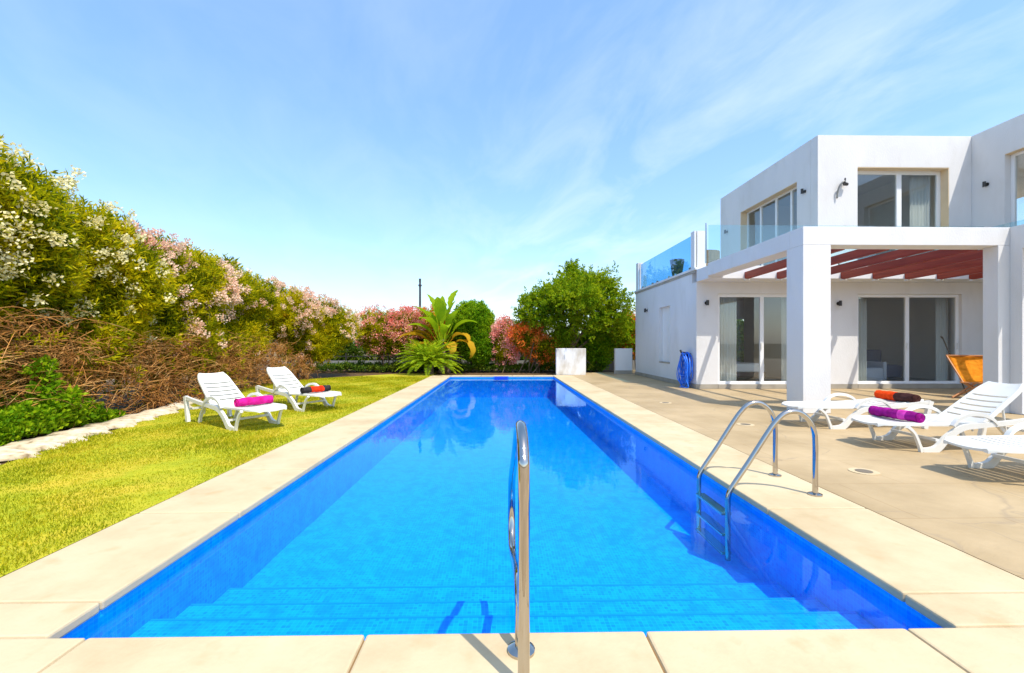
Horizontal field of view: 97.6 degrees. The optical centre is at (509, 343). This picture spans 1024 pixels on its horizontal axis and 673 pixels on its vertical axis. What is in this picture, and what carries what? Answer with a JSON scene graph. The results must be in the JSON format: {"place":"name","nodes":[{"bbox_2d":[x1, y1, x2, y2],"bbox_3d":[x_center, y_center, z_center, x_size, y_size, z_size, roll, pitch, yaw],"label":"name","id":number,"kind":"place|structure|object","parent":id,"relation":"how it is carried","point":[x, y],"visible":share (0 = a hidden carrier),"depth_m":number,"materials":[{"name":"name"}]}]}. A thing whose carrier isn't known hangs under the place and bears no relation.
{"place":"outdoors","nodes":[
{"label":"outdoors","id":0,"kind":"place"},
{"bbox_2d":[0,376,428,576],"bbox_3d":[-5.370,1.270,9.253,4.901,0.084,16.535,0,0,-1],"label":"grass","id":1,"kind":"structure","parent":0,"point":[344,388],"depth_m":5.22,"materials":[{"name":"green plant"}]},
{"bbox_2d":[0,369,438,464],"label":"hedge bed soil","id":2,"kind":"structure","parent":0,"point":[333,374],"depth_m":14.09,"materials":[{"name":"brown soil"}]},
{"bbox_2d":[0,392,126,445],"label":"ground cover","id":3,"kind":"object","parent":2,"relation":"on","point":[21,419],"visible":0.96,"depth_m":6.25,"materials":[{"name":"green plant"}]},
{"bbox_2d":[17,353,88,411],"bbox_3d":[-6.602,0.616,6.527,0.597,0.946,0.699,0,0,-1],"label":"shrub","id":4,"kind":"object","parent":3,"relation":"on","point":[45,359],"visible":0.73,"depth_m":6.42,"materials":[{"name":"green plant"}]},
{"bbox_2d":[0,134,141,419],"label":"oleander shrub","id":5,"kind":"object","parent":2,"relation":"on","point":[33,220],"visible":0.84,"depth_m":6.43,"materials":[{"name":"green plant"}]},
{"bbox_2d":[0,191,211,435],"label":"oleander shrub","id":6,"kind":"object","parent":2,"relation":"on","point":[127,273],"visible":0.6,"depth_m":7.94,"materials":[{"name":"green plant"}]},
{"bbox_2d":[98,220,261,410],"bbox_3d":[-7.833,-0.553,10.439,2.684,4.074,4.735,0,0,-1],"label":"oleander shrub","id":7,"kind":"object","parent":2,"relation":"on","point":[209,290],"visible":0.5,"depth_m":10.21,"materials":[{"name":"green plant"}]},
{"bbox_2d":[170,250,302,397],"bbox_3d":[-8.311,-0.538,13.316,2.654,4.048,5.443,0,0,-1],"label":"oleander shrub","id":8,"kind":"object","parent":2,"relation":"on","point":[252,309],"visible":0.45,"depth_m":13.32,"materials":[{"name":"green plant"}]},
{"bbox_2d":[260,275,364,380],"bbox_3d":[-7.815,-0.511,16.909,3.312,3.852,5.128,0,0,24],"label":"oleander shrub","id":9,"kind":"object","parent":2,"relation":"on","point":[323,330],"visible":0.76,"depth_m":16.27,"materials":[{"name":"green plant"}]},
{"bbox_2d":[351,302,428,372],"bbox_3d":[-5.541,-0.262,20.654,3.642,3.229,2.597,0,0,-1],"label":"oleander shrub","id":10,"kind":"object","parent":2,"relation":"on","point":[383,333],"visible":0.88,"depth_m":20.08,"materials":[{"name":"pink plant"}]},
{"bbox_2d":[396,339,464,375],"bbox_3d":[-3.314,0.628,18.876,3.004,1.628,2.977,0,0,-1],"label":"cycad","id":11,"kind":"object","parent":2,"relation":"on","point":[430,356],"visible":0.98,"depth_m":18.45,"materials":[{"name":"green plant"}]},
{"bbox_2d":[411,304,460,355],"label":"oleander shrub","id":12,"kind":"object","parent":2,"relation":"on","point":[431,327],"visible":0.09,"depth_m":21.04,"materials":[{"name":"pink plant"}]},
{"bbox_2d":[0,347,634,577],"bbox_3d":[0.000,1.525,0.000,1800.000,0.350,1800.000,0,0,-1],"label":"ground","id":13,"kind":"structure","parent":0,"point":[231,469],"depth_m":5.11,"materials":[{"name":"green plant"}]},
{"bbox_2d":[0,397,200,464],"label":"edging path","id":14,"kind":"structure","parent":13,"relation":"on","point":[20,449],"depth_m":6.15,"materials":[{"name":"stone"}]},
{"bbox_2d":[183,372,286,430],"bbox_3d":[-4.398,0.924,7.251,1.996,0.849,0.723,0,0,31],"label":"sun lounger","id":15,"kind":"object","parent":13,"relation":"on","point":[218,403],"visible":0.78,"depth_m":7.32,"materials":[{"name":"white plastic"}]},
{"bbox_2d":[234,395,273,406],"bbox_3d":[-3.988,0.900,7.004,0.152,0.136,0.554,0,0,31],"label":"rolled towel","id":16,"kind":"object","parent":15,"relation":"on","point":[248,401],"visible":1,"depth_m":6.94,"materials":[{"name":"pink fabric"}]},
{"bbox_2d":[255,366,341,411],"bbox_3d":[-4.241,0.924,9.094,1.996,0.849,0.723,0,0,31],"label":"sun lounger","id":17,"kind":"object","parent":13,"relation":"on","point":[284,386],"visible":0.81,"depth_m":9.15,"materials":[{"name":"white plastic"}]},
{"bbox_2d":[300,385,330,393],"bbox_3d":[-3.814,0.905,8.837,0.143,0.130,0.614,0,0,31],"label":"rolled towel","id":18,"kind":"object","parent":17,"relation":"on","point":[320,388],"visible":1,"depth_m":8.77,"materials":[{"name":"orange fabric"}]},
{"bbox_2d":[418,279,421,306],"bbox_3d":[-5.553,-1.360,27.905,0.203,5.320,0.203,0,0,21],"label":"utility pole","id":19,"kind":"object","parent":13,"relation":"on","point":[419,285],"visible":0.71,"depth_m":27.85,"materials":[{"name":"grey metal"}]},
{"bbox_2d":[261,353,635,369],"bbox_3d":[-1.908,0.925,22.669,21.060,0.850,0.200,0,0,-1],"label":"fence","id":20,"kind":"object","parent":13,"relation":"on","point":[611,365],"visible":0.14,"depth_m":22.56,"materials":[{"name":"brown metal"}]},
{"bbox_2d":[308,338,635,360],"bbox_3d":[-0.779,0.393,23.617,20.947,2.176,2.091,0,0,-1],"label":"hedge backing","id":21,"kind":"object","parent":13,"relation":"on","point":[351,349],"visible":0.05,"depth_m":23.16,"materials":[{"name":"green plant"}]},
{"bbox_2d":[348,637,664,672],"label":"joint","id":22,"kind":"object","parent":13,"relation":"on","point":[364,640],"visible":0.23,"depth_m":1.87,"materials":[{"name":"brown concrete"}]},
{"bbox_2d":[0,375,1023,672],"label":"pool coping","id":23,"kind":"object","parent":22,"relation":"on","point":[970,605],"visible":0.95,"depth_m":2.17,"materials":[{"name":"beige stone"}]},
{"bbox_2d":[508,420,534,672],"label":"pool handrail","id":24,"kind":"object","parent":23,"relation":"on","point":[521,648],"visible":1,"depth_m":1.67,"materials":[{"name":"silver metal"}]},
{"bbox_2d":[696,400,822,560],"bbox_3d":[2.244,1.205,4.111,0.855,1.289,0.670,0,0,-1],"label":"pool ladder","id":25,"kind":"object","parent":23,"relation":"attached to","point":[713,541],"visible":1,"depth_m":3.92,"materials":[{"name":"silver metal"}]},
{"bbox_2d":[616,311,635,370],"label":"bougainvillea","id":26,"kind":"object","parent":13,"relation":"on","point":[634,349],"visible":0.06,"depth_m":20.93,"materials":[{"name":"green plant"}]},
{"bbox_2d":[736,319,743,361],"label":"garden shrub","id":27,"kind":"object","parent":13,"relation":"on","point":[739,340],"visible":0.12,"depth_m":19.74,"materials":[{"name":"green plant"}]},
{"bbox_2d":[62,376,941,639],"bbox_3d":[-0.139,1.740,9.930,4.140,0.840,15.858,0,0,-1],"label":"pool basin","id":28,"kind":"object","parent":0,"point":[412,495],"visible":0.39,"depth_m":4.48,"materials":[{"name":"blue tile"}]},
{"bbox_2d":[494,376,508,377],"bbox_3d":[-0.321,1.411,17.843,0.600,0.178,0.024,0,0,-1],"label":"pool skimmer","id":29,"kind":"object","parent":28,"relation":"attached to","point":[501,376],"visible":0.44,"depth_m":17.84,"materials":[{"name":"blue plastic"}]},
{"bbox_2d":[129,583,876,639],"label":"pool steps","id":30,"kind":"structure","parent":28,"relation":"on","point":[364,611],"depth_m":2.86,"materials":[{"name":"blue tile"}]},
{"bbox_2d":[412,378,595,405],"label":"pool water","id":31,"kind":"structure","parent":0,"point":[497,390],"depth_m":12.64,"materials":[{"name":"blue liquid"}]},
{"bbox_2d":[0,0,1023,341],"label":"sky","id":32,"kind":"structure","parent":0,"point":[355,152],"materials":[{"name":"blue"}]},
{"bbox_2d":[435,369,613,374],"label":"back bed soil","id":33,"kind":"structure","parent":0,"point":[523,372],"depth_m":19.53,"materials":[{"name":"brown soil"}]},
{"bbox_2d":[398,290,476,372],"bbox_3d":[-3.073,-0.565,19.711,3.404,3.831,2.104,0,0,-1],"label":"bird of paradise plant","id":34,"kind":"object","parent":33,"relation":"on","point":[441,311],"visible":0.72,"depth_m":19.50,"materials":[{"name":"green plant"}]},
{"bbox_2d":[288,360,603,372],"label":"undergrowth","id":35,"kind":"object","parent":33,"relation":"on","point":[359,366],"visible":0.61,"depth_m":20.14,"materials":[{"name":"green plant"}]},
{"bbox_2d":[448,298,496,372],"bbox_3d":[-1.607,-0.364,20.545,2.491,3.410,2.084,0,0,-1],"label":"round shrub","id":36,"kind":"object","parent":33,"relation":"on","point":[481,314],"visible":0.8,"depth_m":19.96,"materials":[{"name":"green plant"}]},
{"bbox_2d":[488,314,520,372],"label":"oleander shrub","id":37,"kind":"object","parent":33,"relation":"on","point":[506,353],"visible":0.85,"depth_m":19.97,"materials":[{"name":"pink plant"}]},
{"bbox_2d":[505,321,560,372],"bbox_3d":[1.187,0.101,20.181,2.752,2.497,1.932,0,0,-1],"label":"bougainvillea","id":38,"kind":"object","parent":33,"relation":"on","point":[530,342],"visible":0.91,"depth_m":19.78,"materials":[{"name":"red plant"}]},
{"bbox_2d":[509,258,635,355],"bbox_3d":[3.099,-1.276,19.663,6.320,5.249,4.642,0,0,-1],"label":"spreading tree","id":39,"kind":"object","parent":33,"relation":"on","point":[574,296],"visible":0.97,"depth_m":19.41,"materials":[{"name":"green plant"}]},
{"bbox_2d":[554,324,614,371],"bbox_3d":[3.416,0.078,20.871,3.058,2.721,1.798,0,0,27],"label":"laurel shrub","id":40,"kind":"object","parent":33,"relation":"on","point":[597,349],"visible":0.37,"depth_m":20.21,"materials":[{"name":"green plant"}]},
{"bbox_2d":[670,259,683,275],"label":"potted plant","id":41,"kind":"object","parent":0,"point":[676,265],"visible":0.83,"depth_m":15.24,"materials":[{"name":"grey"}]},
{"bbox_2d":[690,250,719,267],"bbox_3d":[6.297,-2.487,14.307,0.832,0.850,0.738,0,0,-21],"label":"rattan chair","id":42,"kind":"object","parent":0,"point":[713,255],"visible":0.2,"depth_m":13.94,"materials":[{"name":"wicker"}]},
{"bbox_2d":[736,361,765,377],"bbox_3d":[7.035,0.644,14.769,1.700,1.050,2.120,0,0,-1],"label":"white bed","id":43,"kind":"object","parent":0,"point":[747,369],"visible":0.07,"depth_m":13.73,"materials":[{"name":"white fabric"}]},
{"bbox_2d":[573,372,1023,578],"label":"terrace","id":44,"kind":"structure","parent":0,"point":[947,495],"depth_m":4.98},
{"bbox_2d":[556,348,585,374],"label":"garden wall","id":45,"kind":"structure","parent":44,"relation":"on","point":[570,361],"depth_m":18.37,"materials":[{"name":"white paint"}]},
{"bbox_2d":[614,348,631,373],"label":"boundary wall","id":46,"kind":"structure","parent":44,"relation":"on","point":[622,360],"depth_m":18.99,"materials":[{"name":"stone"}]},
{"bbox_2d":[737,423,754,425],"bbox_3d":[3.782,1.299,7.169,0.260,0.008,0.260,0,0,-1],"label":"drain cover","id":47,"kind":"object","parent":44,"relation":"on","point":[745,424],"visible":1,"depth_m":7.14,"materials":[{"name":"beige stone"}]},
{"bbox_2d":[781,393,933,428],"bbox_3d":[5.460,1.089,7.149,1.996,0.516,0.723,0,0,-1],"label":"sun lounger","id":48,"kind":"object","parent":44,"relation":"on","point":[861,406],"visible":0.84,"depth_m":6.89,"materials":[{"name":"white plastic"}]},
{"bbox_2d":[874,390,920,402],"bbox_3d":[6.192,0.853,7.162,0.174,0.156,0.634,0,0,-7],"label":"rolled towel","id":49,"kind":"object","parent":48,"relation":"on","point":[898,396],"visible":0.97,"depth_m":7.08,"materials":[{"name":"brown fabric"}]},
{"bbox_2d":[848,468,879,474],"bbox_3d":[3.599,1.299,4.545,0.260,0.008,0.260,0,0,-1],"label":"drain cover","id":50,"kind":"object","parent":44,"relation":"on","point":[863,471],"visible":1,"depth_m":4.52,"materials":[{"name":"beige stone"}]},
{"bbox_2d":[851,381,1023,451],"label":"sun lounger","id":51,"kind":"object","parent":44,"relation":"on","point":[959,421],"visible":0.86,"depth_m":5.60,"materials":[{"name":"white plastic"}]},
{"bbox_2d":[868,406,925,422],"bbox_3d":[4.928,0.902,5.719,0.150,0.136,0.634,0,0,-7],"label":"rolled towel","id":52,"kind":"object","parent":51,"relation":"on","point":[912,416],"visible":1,"depth_m":5.63,"materials":[{"name":"purple fabric"}]},
{"bbox_2d":[940,336,966,393],"bbox_3d":[11.030,0.560,11.111,0.602,1.490,0.048,0,0,9],"label":"broom stick","id":53,"kind":"object","parent":44,"relation":"on","point":[950,354],"visible":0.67,"depth_m":11.12,"materials":[{"name":"brown metal"}]},
{"bbox_2d":[946,355,982,397],"bbox_3d":[10.933,0.798,10.601,0.813,1.032,0.594,0,0,37],"label":"folding chair","id":54,"kind":"object","parent":44,"relation":"on","point":[968,369],"visible":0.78,"depth_m":10.68,"materials":[{"name":"orange fabric"}]},
{"bbox_2d":[943,422,1023,467],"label":"sun lounger","id":55,"kind":"object","parent":44,"relation":"on","point":[998,447],"visible":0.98,"depth_m":4.52,"materials":[{"name":"white plastic"}]},
{"bbox_2d":[634,113,1023,414],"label":"white house","id":56,"kind":"structure","parent":0,"point":[908,251],"depth_m":12.89,"materials":[{"name":"white paint"}]},
{"bbox_2d":[663,306,669,361],"bbox_3d":[5.465,-0.305,15.321,0.080,1.888,0.998,0,0,-1],"label":"shuttered window","id":57,"kind":"structure","parent":56,"relation":"in","point":[666,310],"depth_m":15.44,"materials":[{"name":"white"}]},
{"bbox_2d":[676,350,692,387],"bbox_3d":[5.167,0.773,13.234,0.351,1.162,0.809,0,0,-1],"label":"garden hose","id":58,"kind":"object","parent":56,"relation":"attached to","point":[684,359],"visible":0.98,"depth_m":13.13,"materials":[{"name":"blue plastic"}]},
{"bbox_2d":[718,294,786,383],"bbox_3d":[7.368,-0.125,12.935,2.796,2.586,0.100,0,0,-1],"label":"sliding door","id":59,"kind":"structure","parent":56,"relation":"in","point":[761,296],"depth_m":12.91,"materials":[{"name":"white"}]},
{"bbox_2d":[747,186,796,261],"bbox_3d":[9.089,-3.585,15.401,0.070,2.766,3.246,0,0,-1],"label":"window","id":60,"kind":"structure","parent":56,"relation":"in","point":[791,191],"depth_m":15.18,"materials":[{"name":"white metal"}]},
{"bbox_2d":[836,178,848,197],"bbox_3d":[9.513,-4.430,12.787,0.293,0.564,0.137,0,0,-1],"label":"bent pipe light","id":61,"kind":"object","parent":56,"relation":"attached to","point":[844,183],"visible":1,"depth_m":12.77,"materials":[{"name":"grey metal"}]},
{"bbox_2d":[867,361,886,380],"bbox_3d":[10.905,0.734,14.008,1.010,0.830,0.980,0,0,-1],"label":"white armchair","id":62,"kind":"object","parent":56,"relation":"on","point":[876,371],"visible":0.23,"depth_m":13.53,"materials":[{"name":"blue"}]},
{"bbox_2d":[867,349,901,377],"bbox_3d":[12.326,0.679,15.324,1.400,0.920,1.000,0,0,-1],"label":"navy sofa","id":63,"kind":"object","parent":56,"relation":"in","point":[894,371],"visible":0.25,"depth_m":14.87,"materials":[{"name":"blue fabric"}]},
{"bbox_2d":[858,171,940,259],"bbox_3d":[11.355,-3.610,13.182,2.676,2.916,0.070,0,0,-1],"label":"sliding door","id":64,"kind":"structure","parent":56,"relation":"in","point":[937,174],"depth_m":13.16,"materials":[{"name":"white metal"}]},
{"bbox_2d":[858,294,958,383],"bbox_3d":[11.543,-0.125,13.010,3.046,2.586,0.100,0,0,-1],"label":"sliding door","id":65,"kind":"structure","parent":56,"relation":"in","point":[906,297],"depth_m":13.00,"materials":[{"name":"white"}]},
{"bbox_2d":[982,181,988,187],"bbox_3d":[13.303,-4.436,12.521,0.128,0.157,0.100,0,0,-1],"label":"wall lamp","id":66,"kind":"object","parent":56,"relation":"attached to","point":[984,184],"visible":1,"depth_m":12.50,"materials":[{"name":"brown metal"}]},
{"bbox_2d":[1011,150,1023,226],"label":"sliding door","id":67,"kind":"structure","parent":56,"relation":"in","point":[1014,156],"depth_m":12.01,"materials":[{"name":"white metal"}]}
]}

